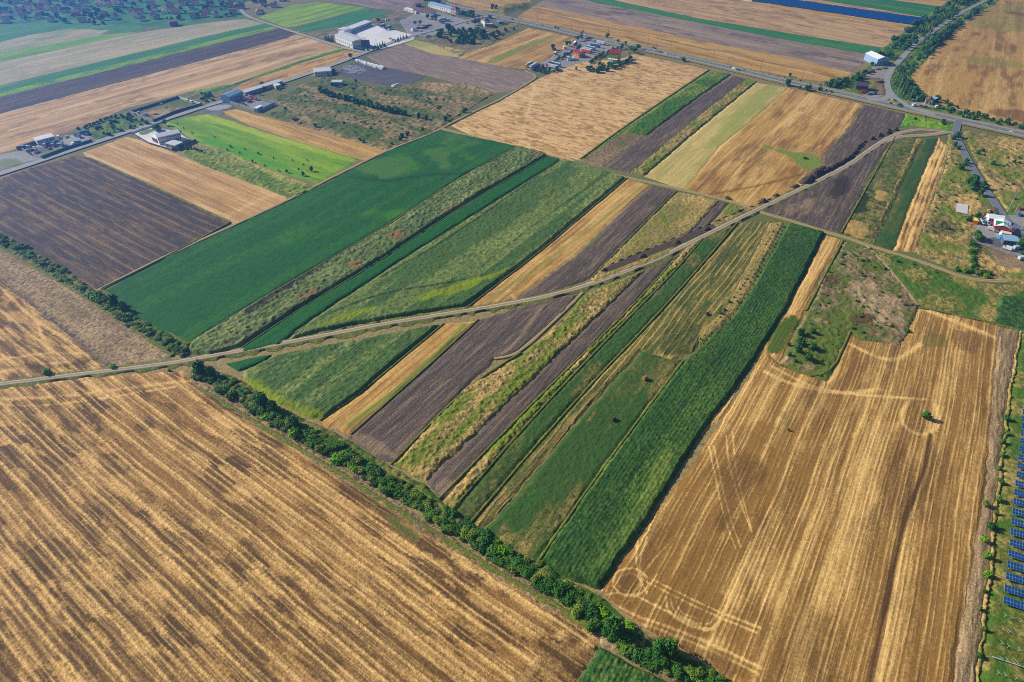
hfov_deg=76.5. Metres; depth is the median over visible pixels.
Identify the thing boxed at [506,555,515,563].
hedge bush
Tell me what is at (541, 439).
weed margin
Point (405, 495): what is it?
hedge bush
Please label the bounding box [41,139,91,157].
dark yard fence
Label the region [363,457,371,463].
hedge bush
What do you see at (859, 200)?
weed margin
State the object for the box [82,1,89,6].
village house
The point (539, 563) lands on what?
hedge bush
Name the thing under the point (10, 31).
green field
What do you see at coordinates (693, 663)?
hedge bush
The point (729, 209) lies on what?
weed strip
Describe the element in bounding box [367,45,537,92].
ploughed field
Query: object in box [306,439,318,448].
hedge bush
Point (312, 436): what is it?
hedge bush
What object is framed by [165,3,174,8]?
village house
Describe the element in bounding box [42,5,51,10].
village house
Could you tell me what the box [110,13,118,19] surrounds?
village house
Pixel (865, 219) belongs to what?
green field
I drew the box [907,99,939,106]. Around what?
yard ground
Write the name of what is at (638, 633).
hedge bush
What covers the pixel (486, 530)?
hedge bush
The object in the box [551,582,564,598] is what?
hedge bush
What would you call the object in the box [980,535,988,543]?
edge shrub
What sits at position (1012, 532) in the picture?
solar table
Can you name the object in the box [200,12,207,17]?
village house
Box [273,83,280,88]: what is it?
shed
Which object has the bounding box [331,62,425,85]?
chippings yard
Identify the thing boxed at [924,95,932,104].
half built house
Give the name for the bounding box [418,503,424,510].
hedge bush
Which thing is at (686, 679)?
hedge bush
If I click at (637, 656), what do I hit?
hedge bush
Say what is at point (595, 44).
semi truck
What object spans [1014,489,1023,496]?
solar table
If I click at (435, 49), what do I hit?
olive field
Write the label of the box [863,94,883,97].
gravel turnout
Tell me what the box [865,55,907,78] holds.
yard ground
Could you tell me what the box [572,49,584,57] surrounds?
snack bar
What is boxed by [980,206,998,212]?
rubble heap
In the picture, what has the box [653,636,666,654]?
hedge bush
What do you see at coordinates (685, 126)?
weed margin
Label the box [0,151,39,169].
gravel apron
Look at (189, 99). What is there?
pale yard wall
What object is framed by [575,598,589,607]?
hedge bush
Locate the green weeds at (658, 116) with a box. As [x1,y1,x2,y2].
[626,71,730,135]
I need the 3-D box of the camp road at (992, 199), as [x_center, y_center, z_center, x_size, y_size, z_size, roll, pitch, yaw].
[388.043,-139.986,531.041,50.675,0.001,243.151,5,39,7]
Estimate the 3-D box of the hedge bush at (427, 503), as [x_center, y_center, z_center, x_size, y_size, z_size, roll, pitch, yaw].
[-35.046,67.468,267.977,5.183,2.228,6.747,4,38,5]
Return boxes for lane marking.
[462,7,1011,132]
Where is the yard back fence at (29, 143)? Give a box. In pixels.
[16,141,35,149]
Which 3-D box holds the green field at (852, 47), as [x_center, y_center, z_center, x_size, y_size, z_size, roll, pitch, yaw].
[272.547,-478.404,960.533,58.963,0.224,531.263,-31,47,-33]
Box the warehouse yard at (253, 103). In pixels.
[235,96,270,110]
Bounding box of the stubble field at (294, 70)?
[232,50,360,89]
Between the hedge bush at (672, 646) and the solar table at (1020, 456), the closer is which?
the hedge bush at (672, 646)
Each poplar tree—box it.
[892,68,898,81]
[893,71,900,85]
[895,74,902,88]
[902,81,908,95]
[908,87,914,100]
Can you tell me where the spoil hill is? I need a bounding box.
[494,2,530,15]
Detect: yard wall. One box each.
[130,111,152,121]
[131,96,178,111]
[152,103,201,121]
[178,96,200,103]
[229,101,257,111]
[247,94,275,103]
[263,102,274,109]
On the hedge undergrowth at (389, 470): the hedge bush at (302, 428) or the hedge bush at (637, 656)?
the hedge bush at (302, 428)
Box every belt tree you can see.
[890,42,897,48]
[904,26,910,32]
[906,41,912,47]
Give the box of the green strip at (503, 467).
[457,224,734,519]
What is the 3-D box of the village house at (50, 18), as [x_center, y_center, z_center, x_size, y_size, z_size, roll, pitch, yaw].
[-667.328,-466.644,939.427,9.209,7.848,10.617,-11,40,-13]
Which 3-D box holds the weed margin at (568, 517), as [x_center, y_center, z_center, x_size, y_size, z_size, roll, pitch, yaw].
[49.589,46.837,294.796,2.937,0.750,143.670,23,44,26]
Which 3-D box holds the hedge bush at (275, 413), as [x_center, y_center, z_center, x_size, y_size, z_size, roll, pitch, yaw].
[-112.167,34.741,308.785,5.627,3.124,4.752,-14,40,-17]
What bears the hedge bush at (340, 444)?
on the hedge undergrowth at (389, 470)
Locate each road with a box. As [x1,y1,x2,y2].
[0,16,499,174]
[0,129,951,384]
[233,2,363,51]
[427,0,1023,134]
[867,91,893,100]
[884,0,986,114]
[952,119,1023,230]
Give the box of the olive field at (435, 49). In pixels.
[405,40,463,56]
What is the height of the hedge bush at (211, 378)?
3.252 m
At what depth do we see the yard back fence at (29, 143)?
570.81 m
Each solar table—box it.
[1003,596,1023,608]
[1004,584,1023,596]
[1006,572,1023,583]
[1007,560,1023,571]
[1008,550,1023,560]
[1010,528,1023,537]
[1010,539,1023,549]
[1012,508,1023,516]
[1012,518,1023,526]
[1013,498,1023,506]
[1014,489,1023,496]
[1015,480,1023,487]
[1016,471,1023,478]
[1017,462,1023,468]
[1018,454,1023,460]
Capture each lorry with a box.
[26,148,37,152]
[73,132,80,137]
[80,130,89,134]
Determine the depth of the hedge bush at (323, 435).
297.50 m
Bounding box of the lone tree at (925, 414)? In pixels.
[920,410,932,418]
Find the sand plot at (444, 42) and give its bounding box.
[433,38,456,46]
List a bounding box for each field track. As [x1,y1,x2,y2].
[97,70,536,290]
[442,128,1009,282]
[494,292,583,359]
[866,245,918,304]
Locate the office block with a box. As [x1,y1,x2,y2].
[355,37,369,47]
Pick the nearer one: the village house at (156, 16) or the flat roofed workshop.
the flat roofed workshop
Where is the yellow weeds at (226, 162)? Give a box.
[182,147,314,196]
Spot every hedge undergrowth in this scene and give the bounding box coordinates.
[0,232,188,354]
[203,370,729,681]
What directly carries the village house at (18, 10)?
on the village ground at (125, 17)
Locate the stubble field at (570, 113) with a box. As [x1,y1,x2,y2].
[452,54,706,161]
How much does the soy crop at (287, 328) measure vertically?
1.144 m
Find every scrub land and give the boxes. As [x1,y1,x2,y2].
[266,76,495,149]
[303,4,518,56]
[917,134,1023,284]
[963,131,1023,215]
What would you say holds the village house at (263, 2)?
on the ground at (218, 364)
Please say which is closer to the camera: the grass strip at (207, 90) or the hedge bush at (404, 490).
the hedge bush at (404, 490)
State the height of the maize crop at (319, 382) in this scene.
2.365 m
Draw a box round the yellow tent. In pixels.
[973,217,979,223]
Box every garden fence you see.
[131,132,171,150]
[132,125,152,132]
[171,139,196,150]
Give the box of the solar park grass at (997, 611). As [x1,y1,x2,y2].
[979,334,1023,681]
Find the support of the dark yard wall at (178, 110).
on the walled yard at (161, 109)
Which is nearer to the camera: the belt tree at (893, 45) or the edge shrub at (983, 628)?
the edge shrub at (983, 628)
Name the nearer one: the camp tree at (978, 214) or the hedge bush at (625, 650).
the hedge bush at (625, 650)
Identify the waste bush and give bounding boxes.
[795,345,802,352]
[796,328,804,335]
[796,336,807,346]
[804,351,812,361]
[808,342,816,349]
[809,327,816,333]
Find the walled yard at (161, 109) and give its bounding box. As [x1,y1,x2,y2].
[140,99,195,118]
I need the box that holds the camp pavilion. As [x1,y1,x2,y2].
[999,234,1018,245]
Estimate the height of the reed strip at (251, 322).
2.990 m
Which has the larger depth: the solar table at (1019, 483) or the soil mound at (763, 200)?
the soil mound at (763, 200)
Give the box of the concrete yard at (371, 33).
[351,25,414,49]
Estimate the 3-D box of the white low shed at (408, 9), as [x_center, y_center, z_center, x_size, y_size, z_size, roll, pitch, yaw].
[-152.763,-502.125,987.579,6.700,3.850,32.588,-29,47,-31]
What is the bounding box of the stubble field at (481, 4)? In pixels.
[448,0,530,10]
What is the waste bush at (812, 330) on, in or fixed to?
on the waste ground at (845, 308)
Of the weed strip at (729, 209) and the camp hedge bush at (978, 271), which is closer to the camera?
the camp hedge bush at (978, 271)
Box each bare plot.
[579,132,644,166]
[866,76,884,95]
[988,248,1023,268]
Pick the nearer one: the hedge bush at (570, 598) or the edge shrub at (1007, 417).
the hedge bush at (570, 598)
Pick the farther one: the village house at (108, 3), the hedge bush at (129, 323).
the village house at (108, 3)
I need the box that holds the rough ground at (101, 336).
[0,249,172,366]
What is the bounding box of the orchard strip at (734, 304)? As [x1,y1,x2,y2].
[698,221,785,347]
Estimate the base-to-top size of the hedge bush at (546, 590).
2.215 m
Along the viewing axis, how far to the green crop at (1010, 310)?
372.85 m
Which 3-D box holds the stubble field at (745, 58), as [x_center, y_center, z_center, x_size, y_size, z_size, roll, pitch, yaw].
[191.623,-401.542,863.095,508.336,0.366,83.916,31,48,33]
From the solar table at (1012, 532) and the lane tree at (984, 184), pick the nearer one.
the solar table at (1012, 532)
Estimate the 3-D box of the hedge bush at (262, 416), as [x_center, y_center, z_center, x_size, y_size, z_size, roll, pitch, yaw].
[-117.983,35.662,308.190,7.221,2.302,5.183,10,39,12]
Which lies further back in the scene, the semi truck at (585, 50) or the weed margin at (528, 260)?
the semi truck at (585, 50)
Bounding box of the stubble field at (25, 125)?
[0,34,339,152]
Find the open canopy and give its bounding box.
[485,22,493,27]
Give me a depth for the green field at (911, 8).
1023.59 m
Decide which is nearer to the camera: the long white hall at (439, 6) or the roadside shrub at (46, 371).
the roadside shrub at (46, 371)
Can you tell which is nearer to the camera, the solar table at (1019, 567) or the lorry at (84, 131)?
the solar table at (1019, 567)
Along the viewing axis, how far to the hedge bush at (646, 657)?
217.20 m
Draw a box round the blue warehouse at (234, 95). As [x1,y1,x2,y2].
[220,88,243,102]
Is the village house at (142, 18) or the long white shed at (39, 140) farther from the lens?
the village house at (142, 18)
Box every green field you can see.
[0,23,144,41]
[0,24,270,92]
[0,31,140,61]
[259,2,364,26]
[297,9,386,31]
[588,0,881,53]
[823,0,939,16]
[842,137,915,243]
[874,137,937,250]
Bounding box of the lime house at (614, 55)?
[608,49,620,62]
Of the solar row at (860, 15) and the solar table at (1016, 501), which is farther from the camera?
the solar row at (860, 15)
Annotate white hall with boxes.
[334,32,359,48]
[428,1,451,12]
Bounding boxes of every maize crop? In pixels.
[243,325,439,419]
[291,159,624,338]
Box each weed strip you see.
[393,269,644,480]
[443,241,697,508]
[578,71,711,160]
[631,79,755,175]
[710,203,751,225]
[868,138,923,244]
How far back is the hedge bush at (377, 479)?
278.13 m
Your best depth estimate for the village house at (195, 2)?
1023.47 m
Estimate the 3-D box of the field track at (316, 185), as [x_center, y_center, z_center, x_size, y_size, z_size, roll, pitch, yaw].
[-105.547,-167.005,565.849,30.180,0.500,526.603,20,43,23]
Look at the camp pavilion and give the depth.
434.96 m
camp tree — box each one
[973,229,981,236]
[974,212,981,217]
[975,234,983,240]
[1016,236,1023,246]
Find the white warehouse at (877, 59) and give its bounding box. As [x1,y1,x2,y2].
[864,51,888,65]
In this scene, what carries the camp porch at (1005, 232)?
on the camp yard at (990, 240)
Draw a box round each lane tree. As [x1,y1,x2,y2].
[965,177,973,183]
[967,181,976,189]
[978,188,984,195]
[979,180,987,187]
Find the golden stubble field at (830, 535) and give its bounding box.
[601,309,1000,681]
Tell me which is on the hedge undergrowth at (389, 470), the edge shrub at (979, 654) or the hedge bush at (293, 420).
the hedge bush at (293, 420)
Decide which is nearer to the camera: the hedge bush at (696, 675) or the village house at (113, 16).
the hedge bush at (696, 675)
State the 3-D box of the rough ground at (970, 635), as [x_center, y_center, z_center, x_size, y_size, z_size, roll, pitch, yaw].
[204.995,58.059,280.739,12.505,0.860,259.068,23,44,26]
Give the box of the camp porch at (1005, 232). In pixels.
[999,229,1011,234]
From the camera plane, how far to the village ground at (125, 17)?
975.18 m
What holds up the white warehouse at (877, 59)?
on the yard ground at (880, 73)
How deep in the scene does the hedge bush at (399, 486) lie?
273.63 m
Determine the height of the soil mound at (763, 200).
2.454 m
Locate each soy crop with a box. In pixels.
[105,131,515,342]
[226,354,272,371]
[243,156,559,351]
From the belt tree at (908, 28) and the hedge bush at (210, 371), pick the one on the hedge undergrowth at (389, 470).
the hedge bush at (210, 371)
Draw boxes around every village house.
[0,6,9,12]
[0,13,8,18]
[2,17,10,22]
[11,0,20,3]
[15,7,25,12]
[18,13,29,17]
[24,5,33,10]
[34,13,42,18]
[35,3,42,9]
[38,0,47,4]
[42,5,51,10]
[46,15,54,21]
[50,6,59,11]
[59,7,69,12]
[71,9,80,15]
[73,4,82,9]
[77,16,87,22]
[81,8,91,13]
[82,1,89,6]
[94,0,104,5]
[105,1,112,6]
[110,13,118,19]
[117,1,124,7]
[128,6,133,12]
[134,8,144,13]
[134,12,140,18]
[139,15,145,20]
[146,0,155,5]
[151,5,157,11]
[153,13,159,19]
[161,8,167,13]
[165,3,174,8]
[170,8,180,13]
[178,0,184,5]
[188,4,194,8]
[189,12,195,17]
[191,0,199,4]
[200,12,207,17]
[204,8,210,13]
[206,0,214,6]
[212,10,218,16]
[225,1,233,6]
[229,9,236,13]
[236,3,244,8]
[259,0,266,5]
[270,2,277,7]
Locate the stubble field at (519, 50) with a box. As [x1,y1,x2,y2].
[460,28,574,68]
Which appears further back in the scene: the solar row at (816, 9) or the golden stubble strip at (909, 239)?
the solar row at (816, 9)
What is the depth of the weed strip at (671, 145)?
603.16 m
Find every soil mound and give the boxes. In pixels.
[179,352,189,357]
[638,254,645,258]
[758,198,766,202]
[800,179,809,183]
[807,173,819,178]
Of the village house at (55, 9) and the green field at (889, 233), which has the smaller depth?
the green field at (889, 233)
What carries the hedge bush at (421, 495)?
on the hedge undergrowth at (389, 470)
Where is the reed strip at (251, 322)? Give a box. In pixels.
[188,146,545,354]
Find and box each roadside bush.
[955,131,961,136]
[958,163,965,169]
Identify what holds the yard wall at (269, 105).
on the warehouse yard at (253, 103)
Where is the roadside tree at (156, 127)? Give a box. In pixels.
[152,123,161,130]
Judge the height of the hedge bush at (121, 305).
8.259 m
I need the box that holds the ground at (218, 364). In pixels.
[0,0,1023,681]
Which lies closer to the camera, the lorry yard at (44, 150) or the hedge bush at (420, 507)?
the hedge bush at (420, 507)
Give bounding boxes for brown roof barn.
[413,8,436,15]
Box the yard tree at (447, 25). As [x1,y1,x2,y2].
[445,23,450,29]
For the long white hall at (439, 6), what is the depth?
998.00 m
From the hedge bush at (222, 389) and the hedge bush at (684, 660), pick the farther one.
the hedge bush at (222, 389)
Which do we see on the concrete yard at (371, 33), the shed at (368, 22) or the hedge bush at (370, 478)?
the shed at (368, 22)
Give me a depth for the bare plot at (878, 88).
701.35 m
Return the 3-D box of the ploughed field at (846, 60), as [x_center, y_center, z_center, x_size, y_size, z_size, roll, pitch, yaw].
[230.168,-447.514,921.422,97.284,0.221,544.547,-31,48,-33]
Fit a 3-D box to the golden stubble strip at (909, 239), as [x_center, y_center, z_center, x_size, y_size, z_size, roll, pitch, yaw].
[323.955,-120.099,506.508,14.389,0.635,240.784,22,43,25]
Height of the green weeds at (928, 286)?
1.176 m
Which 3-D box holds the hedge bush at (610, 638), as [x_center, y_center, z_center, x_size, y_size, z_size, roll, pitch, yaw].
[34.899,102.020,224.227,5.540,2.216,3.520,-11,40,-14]
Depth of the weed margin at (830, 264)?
407.98 m
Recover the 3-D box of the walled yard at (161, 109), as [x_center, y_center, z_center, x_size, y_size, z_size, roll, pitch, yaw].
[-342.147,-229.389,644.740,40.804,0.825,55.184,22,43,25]
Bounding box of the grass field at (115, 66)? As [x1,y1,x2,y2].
[0,26,276,96]
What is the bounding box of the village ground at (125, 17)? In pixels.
[0,0,247,26]
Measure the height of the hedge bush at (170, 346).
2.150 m
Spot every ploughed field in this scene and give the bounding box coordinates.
[0,28,295,113]
[0,155,229,288]
[325,0,423,10]
[347,295,577,462]
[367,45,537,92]
[517,185,674,298]
[535,0,864,71]
[758,142,890,233]
[823,104,904,173]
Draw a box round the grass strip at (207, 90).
[196,48,344,94]
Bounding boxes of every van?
[1002,245,1012,250]
[1013,245,1021,249]
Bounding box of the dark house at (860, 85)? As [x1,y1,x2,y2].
[855,81,868,89]
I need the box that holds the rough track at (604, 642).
[599,629,695,681]
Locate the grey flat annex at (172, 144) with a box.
[165,140,182,149]
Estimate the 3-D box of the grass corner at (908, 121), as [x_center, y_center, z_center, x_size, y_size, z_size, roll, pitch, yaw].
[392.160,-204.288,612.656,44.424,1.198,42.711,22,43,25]
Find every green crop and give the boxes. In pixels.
[541,223,824,589]
[578,647,665,681]
[994,295,1023,333]
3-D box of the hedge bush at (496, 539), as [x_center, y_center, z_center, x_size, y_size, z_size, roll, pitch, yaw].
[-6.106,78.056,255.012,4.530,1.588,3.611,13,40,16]
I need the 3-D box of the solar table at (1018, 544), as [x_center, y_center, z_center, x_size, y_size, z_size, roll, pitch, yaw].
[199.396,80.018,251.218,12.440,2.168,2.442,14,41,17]
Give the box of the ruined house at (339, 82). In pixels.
[331,80,342,84]
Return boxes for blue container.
[254,105,262,111]
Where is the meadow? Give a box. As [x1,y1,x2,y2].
[163,114,357,183]
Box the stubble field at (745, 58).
[518,6,850,80]
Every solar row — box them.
[794,5,808,8]
[807,7,821,10]
[822,9,836,12]
[837,11,851,14]
[852,13,867,17]
[867,16,882,19]
[883,18,899,21]
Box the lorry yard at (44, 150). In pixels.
[25,134,93,155]
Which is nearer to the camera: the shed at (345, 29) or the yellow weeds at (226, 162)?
the yellow weeds at (226, 162)
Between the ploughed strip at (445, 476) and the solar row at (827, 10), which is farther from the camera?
the solar row at (827, 10)
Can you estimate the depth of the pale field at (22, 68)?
821.02 m
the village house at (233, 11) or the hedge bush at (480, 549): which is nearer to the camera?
the hedge bush at (480, 549)
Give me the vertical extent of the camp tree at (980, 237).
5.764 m
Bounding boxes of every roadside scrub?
[76,112,150,139]
[166,88,233,104]
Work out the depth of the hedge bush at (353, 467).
282.11 m
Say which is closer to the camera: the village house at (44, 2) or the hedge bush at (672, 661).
the hedge bush at (672, 661)
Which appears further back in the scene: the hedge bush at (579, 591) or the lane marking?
the lane marking
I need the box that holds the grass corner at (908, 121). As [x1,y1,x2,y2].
[900,114,953,130]
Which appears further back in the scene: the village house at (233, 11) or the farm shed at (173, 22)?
the village house at (233, 11)
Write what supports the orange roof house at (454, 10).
on the scrub land at (396, 25)
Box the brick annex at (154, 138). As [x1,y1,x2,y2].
[151,134,157,142]
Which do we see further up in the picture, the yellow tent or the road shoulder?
the road shoulder
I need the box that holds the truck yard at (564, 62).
[528,38,619,71]
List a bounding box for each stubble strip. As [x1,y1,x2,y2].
[224,109,384,159]
[321,321,474,434]
[472,179,649,305]
[701,235,840,433]
[893,138,947,251]
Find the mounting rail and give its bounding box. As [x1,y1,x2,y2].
[992,656,1023,667]
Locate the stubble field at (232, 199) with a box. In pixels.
[83,137,285,223]
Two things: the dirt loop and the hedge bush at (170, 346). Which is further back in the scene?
the dirt loop
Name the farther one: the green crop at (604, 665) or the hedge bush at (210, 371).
the hedge bush at (210, 371)
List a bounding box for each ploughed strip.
[427,252,679,498]
[606,75,743,172]
[679,201,729,244]
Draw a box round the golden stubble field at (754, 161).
[687,88,862,207]
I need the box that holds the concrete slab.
[956,203,967,213]
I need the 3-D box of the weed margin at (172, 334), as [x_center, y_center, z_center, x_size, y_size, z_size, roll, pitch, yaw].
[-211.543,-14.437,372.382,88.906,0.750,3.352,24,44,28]
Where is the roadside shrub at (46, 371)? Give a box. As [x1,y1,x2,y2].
[42,367,50,374]
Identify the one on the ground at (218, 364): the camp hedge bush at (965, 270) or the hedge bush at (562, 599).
the camp hedge bush at (965, 270)
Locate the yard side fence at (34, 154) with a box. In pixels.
[21,148,40,157]
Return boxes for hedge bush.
[12,245,19,250]
[20,244,29,248]
[38,260,45,265]
[47,266,54,271]
[62,277,70,281]
[76,285,85,289]
[89,293,100,300]
[97,298,105,303]
[103,304,112,309]
[107,293,117,306]
[116,300,127,310]
[118,314,127,320]
[121,317,131,321]
[125,321,133,326]
[141,322,150,326]
[141,327,152,332]
[146,330,153,335]
[164,337,173,341]
[165,343,174,350]
[172,345,181,352]
[189,371,198,378]
[192,359,205,373]
[204,365,215,375]
[207,375,216,380]
[215,385,228,393]
[217,375,225,381]
[224,389,236,399]
[228,377,237,384]
[236,392,245,396]
[237,386,246,391]
[248,400,259,405]
[248,406,257,413]
[254,391,267,406]
[256,406,264,416]
[257,412,268,420]
[265,414,274,421]
[266,399,276,411]
[267,418,278,426]
[271,410,281,416]
[274,421,284,428]
[285,420,292,430]
[288,416,298,426]
[288,427,299,438]
[299,425,310,432]
[302,430,311,437]
[306,434,317,439]
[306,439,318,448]
[310,429,319,433]
[313,437,322,442]
[314,443,325,451]
[318,432,328,438]
[320,448,329,454]
[326,442,338,450]
[328,438,337,443]
[328,452,342,465]
[335,440,346,449]
[338,450,347,461]
[344,450,356,460]
[350,455,363,464]
[350,464,357,471]
[354,466,364,473]
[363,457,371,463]
[363,462,378,473]
[365,474,374,480]
[367,466,382,476]
[369,480,377,485]
[375,476,382,484]
[379,476,393,485]
[380,484,395,495]
[393,487,403,498]
[394,484,402,489]
[399,494,406,502]
[401,486,408,493]
[402,482,411,488]
[403,490,409,498]
[403,498,412,505]
[408,491,419,499]
[410,502,417,507]
[416,492,424,500]
[416,499,425,503]
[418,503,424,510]
[422,498,431,510]
[423,510,436,521]
[432,515,440,524]
[438,518,448,525]
[439,523,455,533]
[441,511,448,518]
[442,505,449,513]
[448,508,457,516]
[448,516,455,523]
[453,524,459,534]
[456,521,464,527]
[460,525,469,537]
[463,517,470,523]
[464,528,476,540]
[467,522,475,528]
[468,537,474,543]
[470,542,478,549]
[475,527,483,535]
[477,546,484,553]
[478,533,491,547]
[480,527,491,537]
[485,544,497,559]
[490,555,504,566]
[491,536,500,543]
[495,544,507,555]
[503,559,510,570]
[506,546,514,555]
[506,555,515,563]
[508,562,521,574]
[512,556,524,566]
[516,564,531,578]
[524,555,530,564]
[527,563,535,571]
[529,572,541,582]
[531,580,545,592]
[535,560,542,566]
[540,565,550,573]
[543,576,556,589]
[543,586,550,594]
[548,568,556,579]
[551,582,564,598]
[555,593,566,603]
[557,581,571,592]
[565,589,577,607]
[570,600,585,618]
[575,587,584,595]
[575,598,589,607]
[576,593,583,599]
[583,602,598,617]
[586,617,600,632]
[599,605,608,619]
[599,618,606,627]
[599,626,610,637]
[604,614,623,637]
[607,634,617,642]
[615,616,623,628]
[615,641,623,647]
[618,629,636,644]
[618,641,639,657]
[624,618,634,632]
[631,650,644,662]
[636,630,641,636]
[637,645,645,652]
[640,652,651,667]
[645,647,656,656]
[645,658,659,670]
[651,649,670,668]
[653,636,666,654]
[661,658,674,668]
[662,668,670,675]
[665,637,679,657]
[671,662,683,680]
[675,659,682,666]
[678,656,689,664]
[683,676,689,681]
[686,663,694,674]
[690,660,696,666]
[690,666,705,681]
[707,676,724,681]
[708,668,715,676]
[717,674,727,681]
[962,267,968,272]
[974,269,981,274]
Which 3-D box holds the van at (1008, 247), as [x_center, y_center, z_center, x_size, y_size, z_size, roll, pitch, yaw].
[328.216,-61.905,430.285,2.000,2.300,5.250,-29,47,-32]
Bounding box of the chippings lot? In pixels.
[197,102,235,114]
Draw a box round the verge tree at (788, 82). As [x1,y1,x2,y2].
[785,78,790,85]
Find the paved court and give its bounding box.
[134,128,191,148]
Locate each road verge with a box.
[0,178,823,389]
[420,0,1023,137]
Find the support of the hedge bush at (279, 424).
on the hedge undergrowth at (389, 470)
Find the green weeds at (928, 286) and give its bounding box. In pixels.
[874,250,1023,321]
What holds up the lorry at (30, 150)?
on the lorry yard at (44, 150)
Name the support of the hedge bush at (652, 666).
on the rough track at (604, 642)
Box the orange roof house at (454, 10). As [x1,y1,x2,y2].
[450,6,459,13]
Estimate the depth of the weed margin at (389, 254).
420.03 m
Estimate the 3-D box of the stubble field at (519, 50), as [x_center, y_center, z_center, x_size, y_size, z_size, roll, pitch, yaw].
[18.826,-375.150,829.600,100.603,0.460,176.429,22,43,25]
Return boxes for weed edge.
[975,331,1021,681]
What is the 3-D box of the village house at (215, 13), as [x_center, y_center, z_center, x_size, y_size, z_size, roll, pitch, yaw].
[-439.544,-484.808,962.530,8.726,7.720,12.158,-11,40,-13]
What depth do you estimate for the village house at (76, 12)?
968.08 m
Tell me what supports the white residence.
on the ground at (218, 364)
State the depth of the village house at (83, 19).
933.01 m
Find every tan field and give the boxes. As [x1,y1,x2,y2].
[617,0,907,46]
[898,0,952,5]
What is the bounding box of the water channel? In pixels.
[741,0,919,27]
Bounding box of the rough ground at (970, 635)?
[954,327,1019,681]
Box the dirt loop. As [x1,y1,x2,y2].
[883,131,949,142]
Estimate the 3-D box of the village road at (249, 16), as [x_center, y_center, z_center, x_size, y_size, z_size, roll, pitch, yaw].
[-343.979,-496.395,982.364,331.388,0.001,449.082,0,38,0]
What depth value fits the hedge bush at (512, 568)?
243.63 m
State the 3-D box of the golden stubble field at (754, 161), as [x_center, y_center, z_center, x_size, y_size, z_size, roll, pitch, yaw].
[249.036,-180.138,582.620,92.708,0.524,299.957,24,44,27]
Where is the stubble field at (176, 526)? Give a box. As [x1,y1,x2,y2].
[0,370,598,681]
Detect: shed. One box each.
[33,133,54,144]
[72,138,80,143]
[168,20,177,25]
[242,79,282,95]
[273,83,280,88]
[338,27,350,32]
[351,24,360,30]
[361,20,371,25]
[404,7,417,13]
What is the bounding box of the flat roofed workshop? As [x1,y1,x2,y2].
[313,67,331,75]
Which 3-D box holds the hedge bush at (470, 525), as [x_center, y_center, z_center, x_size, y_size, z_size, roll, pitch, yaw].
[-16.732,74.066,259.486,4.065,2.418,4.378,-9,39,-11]
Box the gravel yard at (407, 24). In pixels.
[400,12,477,36]
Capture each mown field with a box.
[473,221,782,527]
[482,352,682,559]
[644,83,787,188]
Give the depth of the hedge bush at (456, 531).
257.62 m
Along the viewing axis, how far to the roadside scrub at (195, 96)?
675.08 m
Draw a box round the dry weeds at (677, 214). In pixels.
[591,192,718,280]
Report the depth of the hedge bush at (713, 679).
210.96 m
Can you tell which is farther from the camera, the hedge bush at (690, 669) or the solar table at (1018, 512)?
the solar table at (1018, 512)
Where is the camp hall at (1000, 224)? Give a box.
[985,213,1016,232]
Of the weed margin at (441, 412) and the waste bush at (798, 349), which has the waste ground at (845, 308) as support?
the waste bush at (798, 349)
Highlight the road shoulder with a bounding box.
[425,0,1023,135]
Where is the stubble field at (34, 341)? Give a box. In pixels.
[0,281,104,380]
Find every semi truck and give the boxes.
[524,61,532,67]
[532,63,540,68]
[546,63,557,67]
[580,48,590,53]
[589,43,600,46]
[594,40,605,44]
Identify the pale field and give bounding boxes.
[0,19,264,84]
[0,29,107,53]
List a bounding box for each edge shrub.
[977,651,982,657]
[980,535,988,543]
[980,626,987,630]
[983,499,989,506]
[983,551,993,559]
[983,570,992,577]
[987,521,994,529]
[995,495,1002,501]
[997,477,1004,484]
[1004,415,1010,420]
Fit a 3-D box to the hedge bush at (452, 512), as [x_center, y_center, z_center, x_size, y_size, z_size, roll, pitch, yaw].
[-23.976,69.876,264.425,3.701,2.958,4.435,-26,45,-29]
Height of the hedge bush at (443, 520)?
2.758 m
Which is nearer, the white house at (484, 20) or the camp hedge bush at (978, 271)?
the camp hedge bush at (978, 271)
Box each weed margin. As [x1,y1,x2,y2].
[0,246,172,356]
[88,157,230,221]
[101,222,229,288]
[101,289,187,343]
[188,145,517,344]
[198,387,593,630]
[242,155,548,347]
[295,158,563,333]
[319,323,444,420]
[350,319,478,434]
[390,351,521,465]
[438,248,684,499]
[452,238,702,508]
[466,178,626,307]
[470,222,738,522]
[537,360,684,560]
[581,69,709,157]
[592,190,676,276]
[631,78,746,171]
[780,331,851,376]
[805,239,843,310]
[841,136,895,232]
[919,306,1018,330]
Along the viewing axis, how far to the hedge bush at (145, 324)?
364.20 m
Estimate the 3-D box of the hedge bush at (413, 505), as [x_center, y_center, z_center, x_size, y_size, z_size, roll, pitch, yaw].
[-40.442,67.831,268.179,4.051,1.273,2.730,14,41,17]
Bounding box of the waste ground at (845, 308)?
[780,242,917,381]
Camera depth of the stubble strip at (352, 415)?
328.19 m
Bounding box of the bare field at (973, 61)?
[911,0,1023,125]
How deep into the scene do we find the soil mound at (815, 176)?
519.29 m
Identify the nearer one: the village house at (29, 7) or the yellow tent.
the yellow tent
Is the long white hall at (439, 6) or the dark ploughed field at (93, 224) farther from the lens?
the long white hall at (439, 6)
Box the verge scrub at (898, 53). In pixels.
[824,0,1005,125]
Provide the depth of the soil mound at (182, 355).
343.50 m
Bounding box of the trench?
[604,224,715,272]
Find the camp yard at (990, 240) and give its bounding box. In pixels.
[973,212,1023,256]
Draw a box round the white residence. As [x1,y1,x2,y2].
[154,129,181,144]
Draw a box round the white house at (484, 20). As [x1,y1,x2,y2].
[481,17,489,26]

